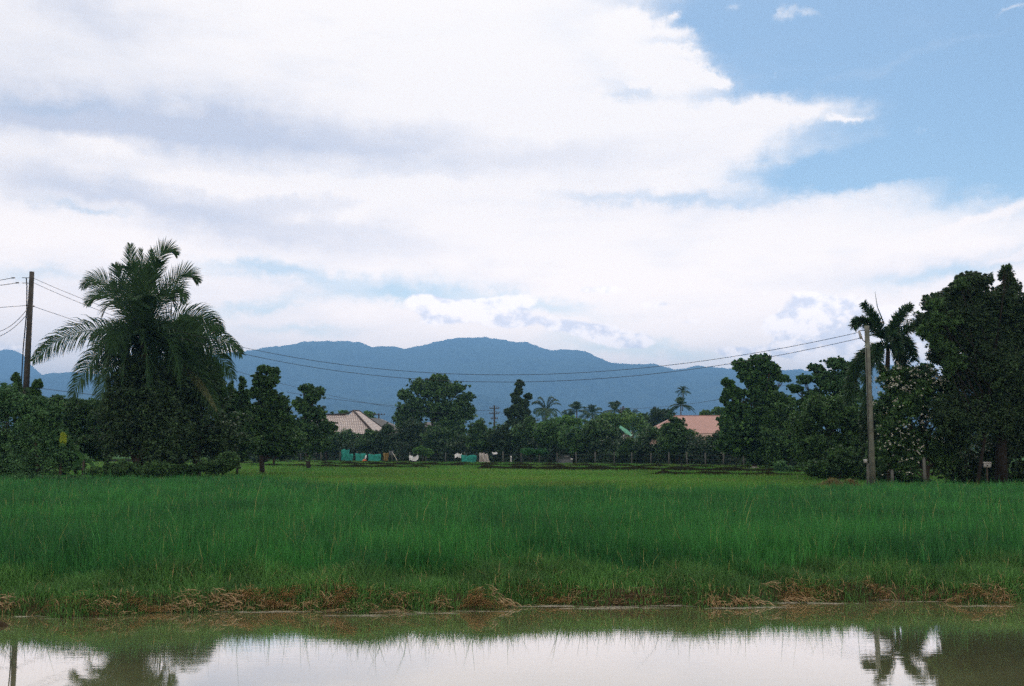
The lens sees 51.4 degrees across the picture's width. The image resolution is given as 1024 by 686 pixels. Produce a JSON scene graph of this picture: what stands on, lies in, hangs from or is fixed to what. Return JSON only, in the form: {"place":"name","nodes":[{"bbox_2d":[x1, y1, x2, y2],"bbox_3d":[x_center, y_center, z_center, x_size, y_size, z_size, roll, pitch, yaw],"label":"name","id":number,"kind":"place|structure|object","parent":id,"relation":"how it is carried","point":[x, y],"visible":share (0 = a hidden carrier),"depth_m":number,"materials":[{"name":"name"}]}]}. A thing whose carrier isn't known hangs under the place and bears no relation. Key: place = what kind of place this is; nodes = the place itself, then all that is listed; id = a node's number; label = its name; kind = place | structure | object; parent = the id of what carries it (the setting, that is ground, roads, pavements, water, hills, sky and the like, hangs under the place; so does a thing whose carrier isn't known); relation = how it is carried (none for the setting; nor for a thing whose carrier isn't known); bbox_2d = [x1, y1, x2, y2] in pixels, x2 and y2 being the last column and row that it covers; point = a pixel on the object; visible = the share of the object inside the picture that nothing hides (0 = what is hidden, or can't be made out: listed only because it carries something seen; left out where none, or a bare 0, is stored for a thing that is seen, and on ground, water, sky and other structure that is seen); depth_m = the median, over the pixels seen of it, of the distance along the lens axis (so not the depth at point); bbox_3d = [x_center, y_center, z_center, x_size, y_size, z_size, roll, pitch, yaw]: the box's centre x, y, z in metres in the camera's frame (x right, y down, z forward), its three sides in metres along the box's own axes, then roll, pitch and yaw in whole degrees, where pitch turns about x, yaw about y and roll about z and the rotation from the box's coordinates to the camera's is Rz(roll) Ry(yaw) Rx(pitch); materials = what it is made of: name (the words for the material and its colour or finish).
{"place":"outdoors","nodes":[
{"label":"outdoors","id":0,"kind":"place"},
{"bbox_2d":[0,349,41,380],"bbox_3d":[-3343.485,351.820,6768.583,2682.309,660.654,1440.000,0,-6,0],"label":"distant hills","id":1,"kind":"structure","parent":0,"point":[10,362],"depth_m":6884.35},
{"bbox_2d":[49,432,74,474],"bbox_3d":[-23.126,5.921,54.993,1.856,2.624,1.094,-5,-7,39],"label":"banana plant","id":2,"kind":"object","parent":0,"point":[63,436],"visible":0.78,"depth_m":54.81,"materials":[{"name":"yellow plant"}]},
{"bbox_2d":[0,337,975,444],"bbox_3d":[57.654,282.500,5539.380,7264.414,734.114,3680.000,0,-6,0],"label":"hills","id":3,"kind":"structure","parent":0,"point":[501,363],"depth_m":5069.25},
{"bbox_2d":[0,600,1023,685],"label":"canal water","id":4,"kind":"structure","parent":0,"point":[897,643],"depth_m":10.27,"materials":[{"name":"liquid"}]},
{"bbox_2d":[16,599,1012,618],"bbox_3d":[0.261,3.175,12.718,11.954,0.004,0.820,1,-6,-6],"label":"floating straw","id":5,"kind":"object","parent":4,"relation":"on","point":[565,606],"visible":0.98,"depth_m":12.75,"materials":[{"name":"plant"}]},
{"bbox_2d":[0,450,1023,626],"bbox_3d":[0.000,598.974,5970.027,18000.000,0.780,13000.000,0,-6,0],"label":"ground","id":6,"kind":"structure","parent":0,"point":[612,590],"depth_m":13.07,"materials":[{"name":"green plant"}]},
{"bbox_2d":[10,372,23,422],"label":"vine covered sapling","id":7,"kind":"object","parent":6,"relation":"on","point":[15,377],"visible":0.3,"depth_m":57.92,"materials":[{"name":"green plant"}]},
{"bbox_2d":[11,271,34,454],"bbox_3d":[-27.820,1.845,60.069,1.383,11.884,0.490,0,-6,0],"label":"utility pole","id":8,"kind":"object","parent":6,"relation":"on","point":[28,330],"visible":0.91,"depth_m":60.23,"materials":[{"name":"concrete"}]},
{"bbox_2d":[36,307,493,413],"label":"power line","id":9,"kind":"object","parent":8,"relation":"attached to","point":[237,371],"visible":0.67,"depth_m":91.69,"materials":[{"name":"black metal"}]},
{"bbox_2d":[0,382,51,476],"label":"shrub","id":10,"kind":"object","parent":6,"relation":"on","point":[9,394],"visible":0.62,"depth_m":56.36,"materials":[{"name":"green plant"}]},
{"bbox_2d":[25,378,43,399],"bbox_3d":[-26.243,4.729,58.459,1.228,5.612,1.078,0,-6,0],"label":"climbing plant","id":11,"kind":"object","parent":6,"relation":"on","point":[38,384],"visible":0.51,"depth_m":58.48,"materials":[{"name":"green plant"}]},
{"bbox_2d":[0,392,88,476],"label":"shrub","id":12,"kind":"object","parent":6,"relation":"on","point":[39,416],"visible":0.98,"depth_m":55.16,"materials":[{"name":"green plant"}]},
{"bbox_2d":[1,472,94,481],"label":"grass","id":13,"kind":"structure","parent":6,"relation":"on","point":[27,475],"depth_m":49.47,"materials":[{"name":"green plant"}]},
{"bbox_2d":[46,394,109,474],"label":"shrub","id":14,"kind":"object","parent":6,"relation":"on","point":[78,420],"visible":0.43,"depth_m":67.17,"materials":[{"name":"green plant"}]},
{"bbox_2d":[72,451,94,474],"bbox_3d":[-21.921,6.375,54.587,1.571,1.639,0.700,0,-6,0],"label":"banana plant","id":15,"kind":"object","parent":6,"relation":"on","point":[83,459],"visible":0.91,"depth_m":54.63,"materials":[{"name":"green plant"}]},
{"bbox_2d":[73,433,118,463],"bbox_3d":[-23.783,6.151,61.628,3.675,3.477,2.373,0,-6,0],"label":"shrub","id":16,"kind":"object","parent":6,"relation":"on","point":[88,443],"visible":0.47,"depth_m":61.18,"materials":[{"name":"green plant"}]},
{"bbox_2d":[82,459,180,479],"bbox_3d":[-19.140,6.490,53.691,5.110,1.275,1.692,0,-6,0],"label":"shrub","id":17,"kind":"object","parent":6,"relation":"on","point":[156,469],"visible":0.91,"depth_m":53.35,"materials":[{"name":"green plant"}]},
{"bbox_2d":[30,238,244,464],"bbox_3d":[-20.204,0.813,58.618,10.687,13.530,6.765,-3,-7,30],"label":"coconut palm","id":18,"kind":"object","parent":6,"relation":"on","point":[141,297],"visible":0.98,"depth_m":58.02,"materials":[{"name":"green plant"}]},
{"bbox_2d":[88,350,203,464],"bbox_3d":[-19.451,3.898,56.968,5.994,7.065,4.502,0,-6,0],"label":"broadleaf tree","id":19,"kind":"object","parent":6,"relation":"on","point":[139,418],"visible":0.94,"depth_m":56.08,"materials":[{"name":"green plant"}]},
{"bbox_2d":[44,459,258,463],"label":"dike","id":20,"kind":"structure","parent":6,"relation":"on","point":[129,460],"depth_m":139.09,"materials":[{"name":"plant"}]},
{"bbox_2d":[156,314,225,464],"bbox_3d":[-19.304,3.135,63.249,4.995,9.831,3.747,0,-6,0],"label":"broadleaf tree","id":21,"kind":"object","parent":6,"relation":"on","point":[164,361],"visible":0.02,"depth_m":62.92,"materials":[{"name":"green plant"}]},
{"bbox_2d":[143,339,249,476],"bbox_3d":[-17.932,3.767,58.859,6.652,7.826,5.340,0,-6,0],"label":"broadleaf tree","id":22,"kind":"object","parent":6,"relation":"on","point":[223,436],"visible":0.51,"depth_m":58.17,"materials":[{"name":"green plant"}]},
{"bbox_2d":[169,450,241,477],"bbox_3d":[-16.047,6.438,55.611,4.010,1.749,1.481,0,-6,0],"label":"shrub","id":23,"kind":"object","parent":6,"relation":"on","point":[225,462],"visible":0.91,"depth_m":55.35,"materials":[{"name":"green plant"}]},
{"bbox_2d":[208,375,262,474],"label":"sapling","id":24,"kind":"object","parent":6,"relation":"on","point":[240,401],"visible":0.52,"depth_m":66.70,"materials":[{"name":"green plant"}]},
{"bbox_2d":[238,364,307,474],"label":"broadleaf tree","id":25,"kind":"object","parent":6,"relation":"on","point":[281,436],"visible":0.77,"depth_m":70.43,"materials":[{"name":"green plant"}]},
{"bbox_2d":[246,449,304,463],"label":"shrub","id":26,"kind":"object","parent":6,"relation":"on","point":[281,457],"visible":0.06,"depth_m":104.19,"materials":[{"name":"green plant"}]},
{"bbox_2d":[291,383,338,467],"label":"broadleaf tree","id":27,"kind":"object","parent":6,"relation":"on","point":[309,411],"visible":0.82,"depth_m":91.31,"materials":[{"name":"green plant"}]},
{"bbox_2d":[321,432,339,460],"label":"orchard tree","id":28,"kind":"object","parent":6,"relation":"on","point":[334,438],"visible":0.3,"depth_m":142.46,"materials":[{"name":"green plant"}]},
{"bbox_2d":[257,464,428,468],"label":"dike","id":29,"kind":"structure","parent":6,"relation":"on","point":[367,466],"depth_m":97.94,"materials":[{"name":"plant"}]},
{"bbox_2d":[313,410,381,459],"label":"house","id":30,"kind":"structure","parent":6,"relation":"on","point":[357,421],"depth_m":164.47,"materials":[{"name":"tile"}]},
{"bbox_2d":[334,428,362,453],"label":"orchard tree","id":31,"kind":"object","parent":6,"relation":"on","point":[344,434],"visible":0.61,"depth_m":142.83,"materials":[{"name":"green plant"}]},
{"bbox_2d":[354,428,381,454],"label":"orchard tree","id":32,"kind":"object","parent":6,"relation":"on","point":[368,435],"visible":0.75,"depth_m":139.06,"materials":[{"name":"green plant"}]},
{"bbox_2d":[363,410,375,417],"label":"broadleaf tree","id":33,"kind":"object","parent":6,"relation":"on","point":[370,414],"visible":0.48,"depth_m":185.45,"materials":[{"name":"green plant"}]},
{"bbox_2d":[371,418,401,456],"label":"house","id":34,"kind":"structure","parent":6,"relation":"on","point":[381,422],"depth_m":180.46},
{"bbox_2d":[375,422,401,456],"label":"orchard tree","id":35,"kind":"object","parent":6,"relation":"on","point":[386,432],"visible":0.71,"depth_m":137.62,"materials":[{"name":"green plant"}]},
{"bbox_2d":[394,416,426,455],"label":"orchard tree","id":36,"kind":"object","parent":6,"relation":"on","point":[410,428],"visible":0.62,"depth_m":136.63,"materials":[{"name":"green plant"}]},
{"bbox_2d":[412,445,434,460],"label":"shrub","id":37,"kind":"object","parent":6,"relation":"on","point":[424,451],"visible":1,"depth_m":123.07,"materials":[{"name":"green plant"}]},
{"bbox_2d":[89,458,772,466],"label":"dike","id":38,"kind":"structure","parent":6,"relation":"on","point":[442,462],"depth_m":118.96,"materials":[{"name":"plant"}]},
{"bbox_2d":[391,373,477,454],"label":"broadleaf tree","id":39,"kind":"object","parent":6,"relation":"on","point":[460,409],"visible":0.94,"depth_m":144.12,"materials":[{"name":"green plant"}]},
{"bbox_2d":[419,422,449,459],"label":"orchard tree","id":40,"kind":"object","parent":6,"relation":"on","point":[434,433],"visible":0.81,"depth_m":132.39,"materials":[{"name":"green plant"}]},
{"bbox_2d":[442,424,471,461],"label":"orchard tree","id":41,"kind":"object","parent":6,"relation":"on","point":[458,431],"visible":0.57,"depth_m":131.74,"materials":[{"name":"green plant"}]},
{"bbox_2d":[465,417,496,452],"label":"orchard tree","id":42,"kind":"object","parent":6,"relation":"on","point":[478,431],"visible":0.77,"depth_m":126.39,"materials":[{"name":"green plant"}]},
{"bbox_2d":[489,405,498,429],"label":"utility pole","id":43,"kind":"object","parent":6,"relation":"on","point":[494,408],"visible":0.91,"depth_m":164.55,"materials":[{"name":"concrete"}]},
{"bbox_2d":[0,419,991,456],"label":"distant wood","id":44,"kind":"object","parent":6,"relation":"on","point":[636,433],"visible":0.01,"depth_m":251.67,"materials":[{"name":"green plant"}]},
{"bbox_2d":[486,422,514,460],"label":"orchard tree","id":45,"kind":"object","parent":6,"relation":"on","point":[499,434],"visible":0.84,"depth_m":124.54,"materials":[{"name":"green plant"}]},
{"bbox_2d":[0,576,1022,614],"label":"dead grass","id":46,"kind":"structure","parent":6,"relation":"on","point":[485,601],"depth_m":12.79,"materials":[{"name":"plant"}]},
{"bbox_2d":[0,469,1023,583],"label":"rice crop","id":47,"kind":"object","parent":6,"relation":"on","point":[107,522],"visible":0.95,"depth_m":17.68,"materials":[{"name":"plant"}]},
{"bbox_2d":[12,460,1014,492],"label":"young rice","id":48,"kind":"object","parent":6,"relation":"on","point":[474,476],"visible":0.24,"depth_m":61.55,"materials":[{"name":"plant"}]},
{"bbox_2d":[503,379,532,428],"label":"broadleaf tree","id":49,"kind":"object","parent":6,"relation":"on","point":[516,411],"visible":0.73,"depth_m":135.40,"materials":[{"name":"green plant"}]},
{"bbox_2d":[248,434,797,465],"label":"undergrowth","id":50,"kind":"object","parent":6,"relation":"on","point":[604,456],"visible":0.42,"depth_m":119.12,"materials":[{"name":"green plant"}]},
{"bbox_2d":[508,414,537,461],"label":"orchard tree","id":51,"kind":"object","parent":6,"relation":"on","point":[520,434],"visible":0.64,"depth_m":123.83,"materials":[{"name":"green plant"}]},
{"bbox_2d":[290,451,763,465],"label":"wire fence","id":52,"kind":"object","parent":6,"relation":"on","point":[576,458],"visible":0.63,"depth_m":113.64,"materials":[{"name":"metal"}]},
{"bbox_2d":[341,449,349,460],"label":"tarp","id":53,"kind":"object","parent":52,"relation":"hanging from","point":[344,453],"visible":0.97,"depth_m":137.41,"materials":[{"name":"plastic"}]},
{"bbox_2d":[355,453,365,460],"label":"tarp","id":54,"kind":"object","parent":52,"relation":"hanging from","point":[360,457],"visible":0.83,"depth_m":135.49,"materials":[{"name":"plastic"}]},
{"bbox_2d":[368,454,380,460],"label":"tarp","id":55,"kind":"object","parent":52,"relation":"hanging from","point":[375,457],"visible":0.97,"depth_m":133.73,"materials":[{"name":"plastic"}]},
{"bbox_2d":[461,455,476,461],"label":"tarp","id":56,"kind":"object","parent":52,"relation":"hanging from","point":[470,458],"visible":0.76,"depth_m":123.27,"materials":[{"name":"plastic"}]},
{"bbox_2d":[480,454,489,461],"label":"white sheet","id":57,"kind":"object","parent":52,"relation":"hanging from","point":[485,457],"visible":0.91,"depth_m":121.21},
{"bbox_2d":[520,448,548,462],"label":"shrub","id":58,"kind":"object","parent":6,"relation":"on","point":[527,451],"visible":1,"depth_m":117.14,"materials":[{"name":"green plant"}]},
{"bbox_2d":[531,396,561,421],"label":"coconut palm","id":59,"kind":"object","parent":6,"relation":"on","point":[548,410],"visible":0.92,"depth_m":188.96,"materials":[{"name":"green plant"}]},
{"bbox_2d":[531,417,569,462],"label":"orchard tree","id":60,"kind":"object","parent":6,"relation":"on","point":[549,429],"visible":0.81,"depth_m":119.64,"materials":[{"name":"green plant"}]},
{"bbox_2d":[319,461,797,468],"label":"dike","id":61,"kind":"structure","parent":6,"relation":"on","point":[463,464],"depth_m":102.39,"materials":[{"name":"plant"}]},
{"bbox_2d":[90,458,938,475],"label":"dike grass","id":62,"kind":"structure","parent":61,"relation":"on","point":[564,464],"depth_m":95.34,"materials":[{"name":"plant"}]},
{"bbox_2d":[558,455,572,462],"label":"covered cart","id":63,"kind":"object","parent":6,"relation":"on","point":[564,458],"visible":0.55,"depth_m":115.89,"materials":[{"name":"black metal"}]},
{"bbox_2d":[545,414,586,431],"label":"broadleaf tree","id":64,"kind":"object","parent":6,"relation":"on","point":[569,420],"visible":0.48,"depth_m":138.73,"materials":[{"name":"green plant"}]},
{"bbox_2d":[556,425,586,460],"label":"orchard tree","id":65,"kind":"object","parent":6,"relation":"on","point":[573,433],"visible":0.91,"depth_m":116.88,"materials":[{"name":"green plant"}]},
{"bbox_2d":[562,401,591,418],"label":"coconut palm","id":66,"kind":"object","parent":6,"relation":"on","point":[575,405],"visible":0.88,"depth_m":214.67,"materials":[{"name":"green plant"}]},
{"bbox_2d":[578,404,602,422],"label":"coconut palm","id":67,"kind":"object","parent":6,"relation":"on","point":[592,408],"visible":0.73,"depth_m":224.23,"materials":[{"name":"green plant"}]},
{"bbox_2d":[577,417,622,457],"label":"orchard tree","id":68,"kind":"object","parent":6,"relation":"on","point":[600,427],"visible":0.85,"depth_m":115.62,"materials":[{"name":"green plant"}]},
{"bbox_2d":[581,411,635,450],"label":"broadleaf tree","id":69,"kind":"object","parent":6,"relation":"on","point":[619,420],"visible":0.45,"depth_m":149.17,"materials":[{"name":"green plant"}]},
{"bbox_2d":[601,400,621,413],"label":"coconut palm","id":70,"kind":"object","parent":6,"relation":"on","point":[614,407],"visible":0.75,"depth_m":209.17,"materials":[{"name":"green plant"}]},
{"bbox_2d":[619,426,632,438],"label":"shed","id":71,"kind":"structure","parent":6,"relation":"on","point":[626,431],"depth_m":117.45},
{"bbox_2d":[613,436,646,462],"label":"orchard tree","id":72,"kind":"object","parent":6,"relation":"on","point":[623,449],"visible":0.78,"depth_m":110.67,"materials":[{"name":"green plant"}]},
{"bbox_2d":[612,407,647,436],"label":"broadleaf tree","id":73,"kind":"object","parent":6,"relation":"on","point":[637,422],"visible":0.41,"depth_m":157.20,"materials":[{"name":"green plant"}]},
{"bbox_2d":[630,423,664,462],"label":"orchard tree","id":74,"kind":"object","parent":6,"relation":"on","point":[650,431],"visible":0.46,"depth_m":110.01,"materials":[{"name":"green plant"}]},
{"bbox_2d":[641,407,676,427],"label":"broadleaf tree","id":75,"kind":"object","parent":6,"relation":"on","point":[657,416],"visible":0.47,"depth_m":173.81,"materials":[{"name":"green plant"}]},
{"bbox_2d":[655,415,698,462],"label":"orchard tree","id":76,"kind":"object","parent":6,"relation":"on","point":[674,427],"visible":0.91,"depth_m":105.28,"materials":[{"name":"green plant"}]},
{"bbox_2d":[475,464,936,476],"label":"dike","id":77,"kind":"structure","parent":6,"relation":"on","point":[601,468],"depth_m":81.98,"materials":[{"name":"plant"}]},
{"bbox_2d":[699,406,723,414],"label":"broadleaf tree","id":78,"kind":"object","parent":6,"relation":"on","point":[718,410],"visible":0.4,"depth_m":149.30,"materials":[{"name":"green plant"}]},
{"bbox_2d":[646,415,787,462],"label":"house","id":79,"kind":"structure","parent":6,"relation":"on","point":[705,425],"depth_m":113.66,"materials":[{"name":"pink tile"}]},
{"bbox_2d":[705,429,731,464],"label":"orchard tree","id":80,"kind":"object","parent":6,"relation":"on","point":[715,435],"visible":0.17,"depth_m":101.18,"materials":[{"name":"green plant"}]},
{"bbox_2d":[645,470,855,477],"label":"dike","id":81,"kind":"structure","parent":6,"relation":"on","point":[717,472],"depth_m":66.86,"materials":[{"name":"plant"}]},
{"bbox_2d":[713,352,791,465],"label":"broadleaf tree","id":82,"kind":"object","parent":6,"relation":"on","point":[738,420],"visible":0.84,"depth_m":81.46,"materials":[{"name":"green plant"}]},
{"bbox_2d":[755,389,799,467],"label":"broadleaf tree","id":83,"kind":"object","parent":6,"relation":"on","point":[775,439],"visible":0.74,"depth_m":79.10,"materials":[{"name":"green plant"}]},
{"bbox_2d":[772,460,794,471],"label":"shrub","id":84,"kind":"object","parent":6,"relation":"on","point":[780,465],"visible":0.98,"depth_m":73.28,"materials":[{"name":"green plant"}]},
{"bbox_2d":[783,387,861,466],"bbox_3d":[17.755,5.084,59.696,5.138,5.237,3.596,0,-6,0],"label":"broadleaf tree","id":85,"kind":"object","parent":6,"relation":"on","point":[814,416],"visible":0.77,"depth_m":59.21,"materials":[{"name":"green plant"}]},
{"bbox_2d":[786,355,861,432],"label":"broadleaf tree","id":86,"kind":"object","parent":6,"relation":"on","point":[828,380],"visible":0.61,"depth_m":61.87,"materials":[{"name":"green plant"}]},
{"bbox_2d":[811,477,841,485],"bbox_3d":[14.138,6.190,47.166,2.379,0.567,2.484,-5,-8,41],"label":"dry grass mound","id":87,"kind":"object","parent":6,"relation":"on","point":[831,481],"visible":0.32,"depth_m":46.96,"materials":[{"name":"brown plant"}]},
{"bbox_2d":[799,443,866,480],"bbox_3d":[17.305,6.380,56.725,4.136,2.110,2.252,0,-6,0],"label":"shrub","id":88,"kind":"object","parent":6,"relation":"on","point":[840,462],"visible":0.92,"depth_m":56.19,"materials":[{"name":"green plant"}]},
{"bbox_2d":[835,478,863,485],"bbox_3d":[14.434,6.068,45.836,2.203,0.546,1.876,3,-7,-30],"label":"dry grass mound","id":89,"kind":"object","parent":6,"relation":"on","point":[850,480],"visible":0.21,"depth_m":45.77,"materials":[{"name":"brown plant"}]},
{"bbox_2d":[858,326,875,484],"bbox_3d":[15.432,2.816,46.294,0.751,7.211,0.385,3,-6,-25],"label":"utility pole","id":90,"kind":"object","parent":6,"relation":"on","point":[871,475],"visible":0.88,"depth_m":46.31,"materials":[{"name":"concrete"}]},
{"bbox_2d":[34,278,857,374],"bbox_3d":[-6.003,-1.317,53.496,44.490,6.146,0.022,-2,-6,17],"label":"power line","id":91,"kind":"object","parent":90,"relation":"attached to","point":[479,374],"visible":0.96,"depth_m":51.73,"materials":[{"name":"black metal"}]},
{"bbox_2d":[35,283,858,381],"bbox_3d":[-5.975,-1.017,53.466,44.522,6.232,0.022,-2,-6,17],"label":"power line","id":92,"kind":"object","parent":90,"relation":"attached to","point":[476,381],"visible":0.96,"depth_m":51.90,"materials":[{"name":"black metal"}]},
{"bbox_2d":[842,294,919,483],"bbox_3d":[17.581,2.144,50.218,3.989,9.193,3.302,5,-7,-39],"label":"foxtail palm","id":93,"kind":"object","parent":6,"relation":"on","point":[897,342],"visible":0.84,"depth_m":50.03,"materials":[{"name":"green plant"}]},
{"bbox_2d":[857,395,934,482],"bbox_3d":[18.944,4.825,52.663,3.723,4.703,2.274,0,-6,0],"label":"shrub","id":94,"kind":"object","parent":6,"relation":"on","point":[863,431],"visible":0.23,"depth_m":52.53,"materials":[{"name":"green plant"}]},
{"bbox_2d":[862,361,963,481],"bbox_3d":[18.431,3.685,48.277,4.617,5.731,3.206,2,-6,-20],"label":"flowering tree","id":95,"kind":"object","parent":6,"relation":"on","point":[911,391],"visible":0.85,"depth_m":47.94,"materials":[{"name":"green plant"}]},
{"bbox_2d":[922,457,926,481],"bbox_3d":[17.888,5.691,46.163,0.120,1.461,0.120,-6,-8,45],"label":"concrete post","id":96,"kind":"object","parent":6,"relation":"on","point":[924,468],"visible":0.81,"depth_m":46.15,"materials":[{"name":"concrete"}]},
{"bbox_2d":[901,267,1023,484],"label":"broadleaf tree","id":97,"kind":"object","parent":6,"relation":"on","point":[956,422],"visible":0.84,"depth_m":46.41,"materials":[{"name":"green plant"}]},
{"bbox_2d":[914,263,1012,485],"bbox_3d":[19.707,1.382,46.103,4.473,9.847,1.607,0,-6,0],"label":"drooping tree","id":98,"kind":"object","parent":6,"relation":"on","point":[928,331],"visible":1,"depth_m":46.07,"materials":[{"name":"green plant"}]},
{"bbox_2d":[930,435,1023,483],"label":"shrub","id":99,"kind":"object","parent":6,"relation":"on","point":[971,459],"visible":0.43,"depth_m":49.22,"materials":[{"name":"green plant"}]},
{"bbox_2d":[982,462,990,480],"bbox_3d":[20.373,5.732,45.656,0.340,1.278,0.260,0,-6,0],"label":"sign","id":100,"kind":"object","parent":6,"relation":"on","point":[986,465],"visible":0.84,"depth_m":45.65,"materials":[{"name":"metal"}]},
{"bbox_2d":[0,0,1023,375],"label":"sky","id":101,"kind":"structure","parent":0,"point":[660,182],"materials":[{"name":"white"}]},
{"bbox_2d":[666,397,695,415],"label":"coconut palm","id":102,"kind":"object","parent":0,"point":[680,401],"visible":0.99,"depth_m":169.91,"materials":[{"name":"green plant"}]},
{"bbox_2d":[675,386,690,410],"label":"coconut palm","id":103,"kind":"object","parent":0,"point":[681,390],"visible":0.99,"depth_m":176.12,"materials":[{"name":"green plant"}]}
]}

